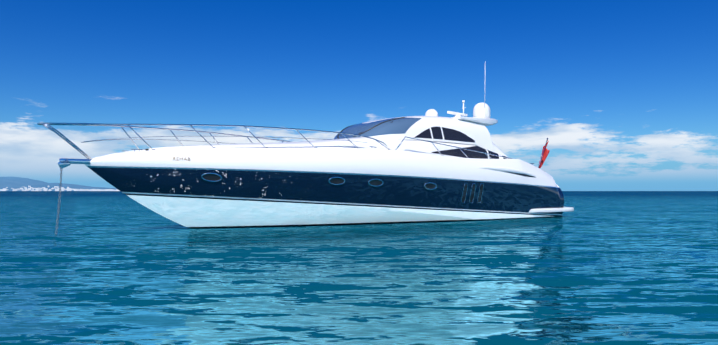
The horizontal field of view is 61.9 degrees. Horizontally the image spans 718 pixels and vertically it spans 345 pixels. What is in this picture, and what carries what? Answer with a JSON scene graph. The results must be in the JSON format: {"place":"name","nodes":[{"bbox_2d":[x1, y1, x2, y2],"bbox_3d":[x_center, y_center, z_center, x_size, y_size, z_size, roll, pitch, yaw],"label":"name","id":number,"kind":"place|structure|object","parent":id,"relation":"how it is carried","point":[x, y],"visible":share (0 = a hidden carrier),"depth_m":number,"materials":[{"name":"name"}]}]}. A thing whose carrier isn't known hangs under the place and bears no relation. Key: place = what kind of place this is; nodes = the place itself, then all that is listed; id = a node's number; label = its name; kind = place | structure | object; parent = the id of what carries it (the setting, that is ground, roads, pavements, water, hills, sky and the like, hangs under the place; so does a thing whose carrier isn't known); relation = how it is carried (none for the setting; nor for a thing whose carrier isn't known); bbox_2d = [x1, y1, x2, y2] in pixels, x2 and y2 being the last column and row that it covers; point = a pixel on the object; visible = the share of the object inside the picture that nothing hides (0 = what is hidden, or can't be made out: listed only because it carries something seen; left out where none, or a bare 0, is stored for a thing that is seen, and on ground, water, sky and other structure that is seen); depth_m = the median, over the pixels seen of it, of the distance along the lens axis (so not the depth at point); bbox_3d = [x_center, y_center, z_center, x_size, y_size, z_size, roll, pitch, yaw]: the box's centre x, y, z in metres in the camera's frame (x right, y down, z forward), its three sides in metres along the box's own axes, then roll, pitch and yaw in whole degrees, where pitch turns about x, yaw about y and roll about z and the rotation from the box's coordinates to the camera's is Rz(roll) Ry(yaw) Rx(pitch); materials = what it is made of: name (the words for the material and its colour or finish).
{"place":"outdoors","nodes":[
{"label":"outdoors","id":0,"kind":"place"},
{"bbox_2d":[0,177,116,190],"bbox_3d":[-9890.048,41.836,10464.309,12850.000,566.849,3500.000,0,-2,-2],"label":"coast hills","id":1,"kind":"structure","parent":0,"point":[13,182],"depth_m":10068.00,"materials":[{"name":"blue"}]},
{"bbox_2d":[0,186,118,190],"bbox_3d":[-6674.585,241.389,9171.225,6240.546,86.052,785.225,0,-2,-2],"label":"coast town buildings","id":2,"kind":"structure","parent":1,"relation":"on","point":[46,189],"depth_m":8932.85,"materials":[{"name":"grey"}]},
{"bbox_2d":[0,191,717,344],"bbox_3d":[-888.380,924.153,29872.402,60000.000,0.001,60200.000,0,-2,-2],"label":"sea water","id":3,"kind":"structure","parent":0,"point":[592,268],"depth_m":7.08,"materials":[{"name":"blue liquid"}]},
{"bbox_2d":[85,148,563,228],"bbox_3d":[-0.041,0.929,19.765,17.000,3.110,4.532,1,-2,-38],"label":"hull","id":4,"kind":"object","parent":3,"relation":"on","point":[268,187],"visible":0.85,"depth_m":16.87,"materials":[{"name":"paint"}]},
{"bbox_2d":[58,158,90,168],"bbox_3d":[-6.779,-0.203,14.552,0.987,0.247,0.162,1,-2,-38],"label":"bow roller","id":5,"kind":"object","parent":4,"relation":"attached to","point":[64,162],"visible":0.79,"depth_m":14.34,"materials":[{"name":"silver metal"}]},
{"bbox_2d":[55,168,62,233],"bbox_3d":[-7.158,0.795,14.226,0.183,2.079,0.054,1,-2,-38],"label":"anchor chain","id":6,"kind":"object","parent":5,"relation":"hanging from","point":[59,201],"visible":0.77,"depth_m":14.23,"materials":[{"name":"grey metal"}]},
{"bbox_2d":[92,137,550,175],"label":"deck","id":7,"kind":"structure","parent":4,"relation":"on","point":[415,146],"depth_m":17.84,"materials":[{"name":"white plastic"}]},
{"bbox_2d":[37,123,511,159],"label":"guard rails","id":8,"kind":"object","parent":7,"relation":"on","point":[77,148],"visible":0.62,"depth_m":15.96,"materials":[{"name":"silver metal"}]},
{"bbox_2d":[122,146,533,164],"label":"deck cleats","id":9,"kind":"object","parent":7,"relation":"on","point":[369,146],"visible":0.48,"depth_m":15.57,"materials":[{"name":"silver metal"}]},
{"bbox_2d":[364,116,506,156],"bbox_3d":[2.092,-1.257,21.494,6.494,1.479,3.120,1,-2,-38],"label":"cabin superstructure","id":10,"kind":"object","parent":7,"relation":"on","point":[479,134],"visible":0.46,"depth_m":20.66,"materials":[{"name":"white plastic"}]},
{"bbox_2d":[334,117,421,138],"bbox_3d":[0.469,-1.434,20.235,2.343,0.772,3.018,1,-2,-38],"label":"windscreen","id":11,"kind":"object","parent":10,"relation":"attached to","point":[400,126],"visible":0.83,"depth_m":19.28,"materials":[{"name":"blue glass"}]},
{"bbox_2d":[337,117,404,138],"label":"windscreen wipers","id":12,"kind":"object","parent":11,"relation":"attached to","point":[370,128],"visible":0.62,"depth_m":19.31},
{"bbox_2d":[413,128,431,138],"bbox_3d":[1.045,-1.263,20.679,1.054,0.372,3.091,1,-2,-38],"label":"side window","id":13,"kind":"structure","parent":10,"relation":"in","point":[426,133],"depth_m":19.65,"materials":[{"name":"black glass"}]},
{"bbox_2d":[425,109,437,115],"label":"satellite dome","id":14,"kind":"structure","parent":10,"relation":"on","point":[431,112],"depth_m":22.65,"materials":[{"name":"white plastic"}]},
{"bbox_2d":[431,126,442,138],"bbox_3d":[1.696,-1.295,21.186,0.459,0.444,3.093,1,-2,-38],"label":"side window","id":15,"kind":"structure","parent":10,"relation":"in","point":[436,132],"depth_m":20.02,"materials":[{"name":"black glass"}]},
{"bbox_2d":[442,127,474,141],"bbox_3d":[2.534,-1.263,21.839,1.530,0.461,3.095,1,-2,-38],"label":"side window","id":16,"kind":"structure","parent":10,"relation":"in","point":[452,134],"depth_m":20.54,"materials":[{"name":"black glass"}]},
{"bbox_2d":[451,117,497,125],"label":"platform","id":17,"kind":"structure","parent":10,"relation":"on","point":[486,121],"depth_m":21.79,"materials":[{"name":"white plastic"}]},
{"bbox_2d":[447,111,466,116],"bbox_3d":[3.764,-2.143,22.887,1.245,0.305,0.340,1,-2,-38],"label":"radar scanner","id":18,"kind":"object","parent":17,"relation":"on","point":[456,114],"visible":0.73,"depth_m":22.77,"materials":[{"name":"white plastic"}]},
{"bbox_2d":[461,100,484,117],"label":"navigation mast aerials","id":19,"kind":"object","parent":17,"relation":"on","point":[463,101],"visible":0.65,"depth_m":23.01,"materials":[{"name":"white metal"}]},
{"bbox_2d":[473,103,489,117],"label":"radar dome","id":20,"kind":"structure","parent":17,"relation":"on","point":[479,109],"depth_m":22.94,"materials":[{"name":"white plastic"}]},
{"bbox_2d":[432,146,487,158],"bbox_3d":[2.434,-0.691,21.743,2.806,0.468,3.428,1,-2,-38],"label":"side window","id":21,"kind":"structure","parent":7,"relation":"attached to","point":[458,152],"depth_m":20.65,"materials":[{"name":"black glass"}]},
{"bbox_2d":[488,150,498,158],"bbox_3d":[3.822,-0.605,22.822,0.545,0.364,3.408,1,-2,-38],"label":"side window","id":22,"kind":"structure","parent":7,"relation":"attached to","point":[493,156],"depth_m":21.49,"materials":[{"name":"black glass"}]},
{"bbox_2d":[201,173,483,202],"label":"porthole frames","id":23,"kind":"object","parent":4,"relation":"attached to","point":[368,183],"visible":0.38,"depth_m":17.53,"materials":[{"name":"silver metal"}]},
{"bbox_2d":[202,174,482,202],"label":"portholes","id":24,"kind":"object","parent":23,"relation":"in","point":[212,177],"visible":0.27,"depth_m":18.67,"materials":[{"name":"black glass"}]},
{"bbox_2d":[478,166,535,176],"bbox_3d":[3.983,0.020,22.927,3.400,0.339,4.452,1,-2,-38],"label":"air intake cowl","id":25,"kind":"object","parent":4,"relation":"in","point":[507,169],"visible":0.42,"depth_m":21.09,"materials":[{"name":"white plastic"}]},
{"bbox_2d":[502,171,535,177],"bbox_3d":[4.178,0.088,23.077,2.635,0.254,4.423,1,-2,-38],"label":"air intake","id":26,"kind":"object","parent":4,"relation":"attached to","point":[525,175],"visible":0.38,"depth_m":21.65,"materials":[{"name":"black rubber"}]},
{"bbox_2d":[539,140,549,168],"bbox_3d":[7.397,-0.593,24.061,0.510,1.432,0.342,1,-2,-26],"label":"red ensign","id":27,"kind":"object","parent":4,"relation":"attached to","point":[545,154],"visible":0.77,"depth_m":24.04,"materials":[{"name":"red fabric"}]},
{"bbox_2d":[529,207,573,212],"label":"swim platform","id":28,"kind":"structure","parent":4,"relation":"on","point":[563,209],"depth_m":22.68,"materials":[{"name":"white plastic"}]},
{"bbox_2d":[0,0,717,190],"label":"sky","id":29,"kind":"structure","parent":0,"point":[623,94],"materials":[{"name":"blue"}]}
]}

